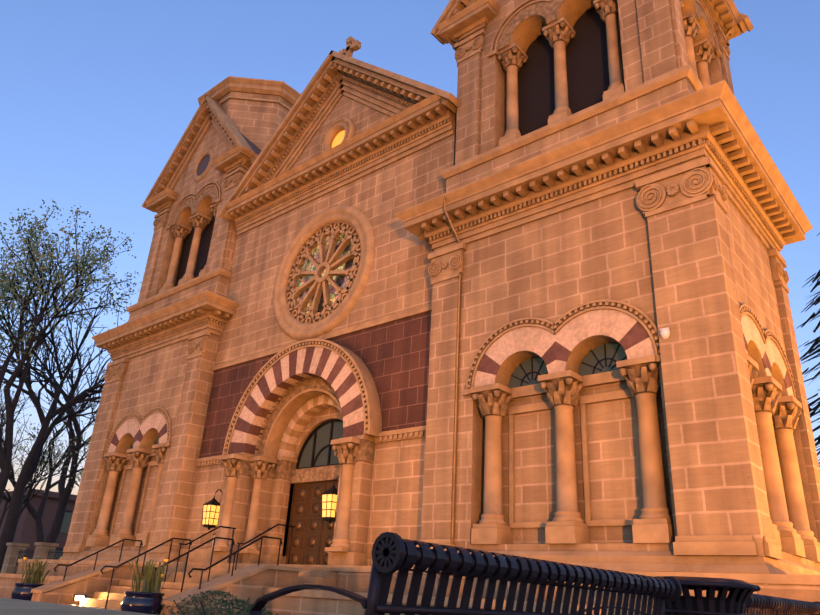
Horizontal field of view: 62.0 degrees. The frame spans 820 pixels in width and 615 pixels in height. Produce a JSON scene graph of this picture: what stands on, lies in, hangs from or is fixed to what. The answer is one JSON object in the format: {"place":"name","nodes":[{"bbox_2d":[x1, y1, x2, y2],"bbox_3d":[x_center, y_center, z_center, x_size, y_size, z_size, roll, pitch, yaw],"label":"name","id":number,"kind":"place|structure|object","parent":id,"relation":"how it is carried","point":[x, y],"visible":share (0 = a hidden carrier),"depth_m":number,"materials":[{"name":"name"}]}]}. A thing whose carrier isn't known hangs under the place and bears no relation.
{"place":"outdoors","nodes":[
{"label":"outdoors","id":0,"kind":"place"},
{"bbox_2d":[0,489,76,559],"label":"adobe building","id":1,"kind":"structure","parent":0,"point":[25,533],"depth_m":57.87,"materials":[{"name":"paint"}]},
{"bbox_2d":[0,597,154,614],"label":"pavement","id":2,"kind":"structure","parent":0,"point":[8,606],"depth_m":2.27,"materials":[{"name":"grey concrete"}]},
{"bbox_2d":[0,0,819,494],"label":"sky","id":3,"kind":"structure","parent":0,"point":[97,97],"materials":[{"name":"blue"}]},
{"label":"ground","id":4,"kind":"structure","parent":0,"visible":0},
{"bbox_2d":[0,542,63,573],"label":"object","id":5,"kind":"object","parent":4,"relation":"on","point":[15,552],"visible":0.29,"depth_m":29.89,"materials":[{"name":"stone"}]},
{"bbox_2d":[11,557,53,600],"bbox_3d":[-8.693,6.329,15.671,0.704,1.069,0.704,2,-23,4],"label":"planter","id":6,"kind":"object","parent":4,"relation":"on","point":[21,591],"visible":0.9,"depth_m":15.56,"materials":[{"name":"blue ceramic"}]},
{"bbox_2d":[0,418,65,526],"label":"small tree","id":7,"kind":"object","parent":4,"relation":"on","point":[4,512],"visible":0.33,"depth_m":41.64,"materials":[{"name":"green plant"}]},
{"bbox_2d":[3,423,89,520],"bbox_3d":[-19.480,9.448,33.473,3.650,8.215,6.699,-9,-26,26],"label":"small tree","id":8,"kind":"object","parent":4,"relation":"on","point":[31,484],"visible":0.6,"depth_m":34.88,"materials":[{"name":"brown plant"}]},
{"bbox_2d":[0,379,101,541],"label":"cottonwood tree","id":9,"kind":"object","parent":4,"relation":"on","point":[35,514],"visible":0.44,"depth_m":46.28,"materials":[{"name":"brown plant"}]},
{"bbox_2d":[0,295,106,542],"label":"cottonwood tree","id":10,"kind":"object","parent":4,"relation":"on","point":[64,497],"visible":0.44,"depth_m":39.64,"materials":[{"name":"brown plant"}]},
{"bbox_2d":[0,259,126,571],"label":"cottonwood tree","id":11,"kind":"object","parent":4,"relation":"on","point":[29,467],"visible":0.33,"depth_m":34.85,"materials":[{"name":"brown plant"}]},
{"bbox_2d":[48,436,89,488],"bbox_3d":[-15.774,10.155,33.858,3.770,7.649,4.225,-2,-24,13],"label":"tree","id":12,"kind":"object","parent":4,"relation":"on","point":[76,481],"visible":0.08,"depth_m":34.15,"materials":[{"name":"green plant"}]},
{"bbox_2d":[0,200,141,503],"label":"tree spring leaves","id":13,"kind":"object","parent":4,"relation":"on","point":[29,350],"visible":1,"depth_m":31.18,"materials":[{"name":"green plant"}]},
{"bbox_2d":[121,559,171,614],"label":"planter","id":14,"kind":"object","parent":4,"relation":"on","point":[148,598],"visible":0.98,"depth_m":11.93,"materials":[{"name":"blue ceramic"}]},
{"bbox_2d":[59,76,300,561],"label":"tower","id":15,"kind":"structure","parent":4,"relation":"on","point":[161,345],"depth_m":25.27,"materials":[{"name":"stone"}]},
{"bbox_2d":[151,590,249,614],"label":"shrub","id":16,"kind":"object","parent":4,"relation":"on","point":[203,598],"visible":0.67,"depth_m":8.51,"materials":[{"name":"green plant"}]},
{"bbox_2d":[192,599,272,614],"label":"shrub","id":17,"kind":"object","parent":4,"relation":"on","point":[229,604],"visible":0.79,"depth_m":7.21,"materials":[{"name":"green plant"}]},
{"bbox_2d":[231,608,277,614],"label":"shrub","id":18,"kind":"object","parent":4,"relation":"on","point":[262,611],"visible":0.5,"depth_m":6.18,"materials":[{"name":"green plant"}]},
{"bbox_2d":[180,36,460,565],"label":"church facade","id":19,"kind":"structure","parent":4,"relation":"on","point":[321,369],"depth_m":20.24,"materials":[{"name":"stone"}]},
{"bbox_2d":[202,489,221,529],"bbox_3d":[-5.812,5.994,20.238,0.430,1.192,0.556,-16,-30,38],"label":"lantern","id":20,"kind":"object","parent":19,"relation":"attached to","point":[210,514],"visible":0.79,"depth_m":20.02,"materials":[{"name":"yellow glass"}]},
{"bbox_2d":[211,511,335,547],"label":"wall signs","id":21,"kind":"object","parent":19,"relation":"on","point":[215,534],"depth_m":20.11,"materials":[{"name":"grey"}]},
{"bbox_2d":[285,480,338,564],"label":"bronze doors","id":22,"kind":"structure","parent":19,"relation":"attached to","point":[313,535],"depth_m":19.31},
{"bbox_2d":[321,476,338,523],"bbox_3d":[-1.885,4.821,17.172,0.625,1.202,0.430,-16,-30,38],"label":"lantern","id":23,"kind":"object","parent":19,"relation":"attached to","point":[329,503],"visible":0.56,"depth_m":17.04,"materials":[{"name":"yellow glass"}]},
{"bbox_2d":[0,559,819,614],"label":"terrace and steps","id":24,"kind":"structure","parent":4,"relation":"on","point":[246,581],"depth_m":13.14,"materials":[{"name":"stone"}]},
{"bbox_2d":[73,594,86,600],"bbox_3d":[-7.488,6.581,15.464,0.070,0.135,0.270,-16,-30,38],"label":"step light","id":25,"kind":"object","parent":24,"relation":"attached to","point":[77,597],"visible":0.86,"depth_m":15.44,"materials":[{"name":"white metal"}]},
{"bbox_2d":[54,524,294,608],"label":"handrails","id":26,"kind":"object","parent":24,"relation":"on","point":[204,543],"visible":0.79,"depth_m":14.68,"materials":[{"name":"black metal"}]},
{"bbox_2d":[249,532,681,614],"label":"bench","id":27,"kind":"object","parent":4,"relation":"on","point":[392,553],"visible":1,"depth_m":2.78,"materials":[{"name":"paint"}]},
{"bbox_2d":[395,0,819,574],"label":"tower","id":28,"kind":"structure","parent":4,"relation":"on","point":[610,223],"depth_m":14.16,"materials":[{"name":"stone"}]},
{"bbox_2d":[653,576,760,614],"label":"litter bin","id":29,"kind":"object","parent":4,"relation":"on","point":[686,603],"visible":0.67,"depth_m":4.55,"materials":[{"name":"metal"}]},
{"bbox_2d":[736,591,819,614],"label":"bench","id":30,"kind":"object","parent":4,"relation":"on","point":[765,604],"visible":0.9,"depth_m":5.96,"materials":[{"name":"paint"}]},
{"bbox_2d":[796,233,819,468],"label":"spruce","id":31,"kind":"object","parent":4,"relation":"on","point":[811,350],"visible":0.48,"depth_m":24.58,"materials":[{"name":"green plant"}]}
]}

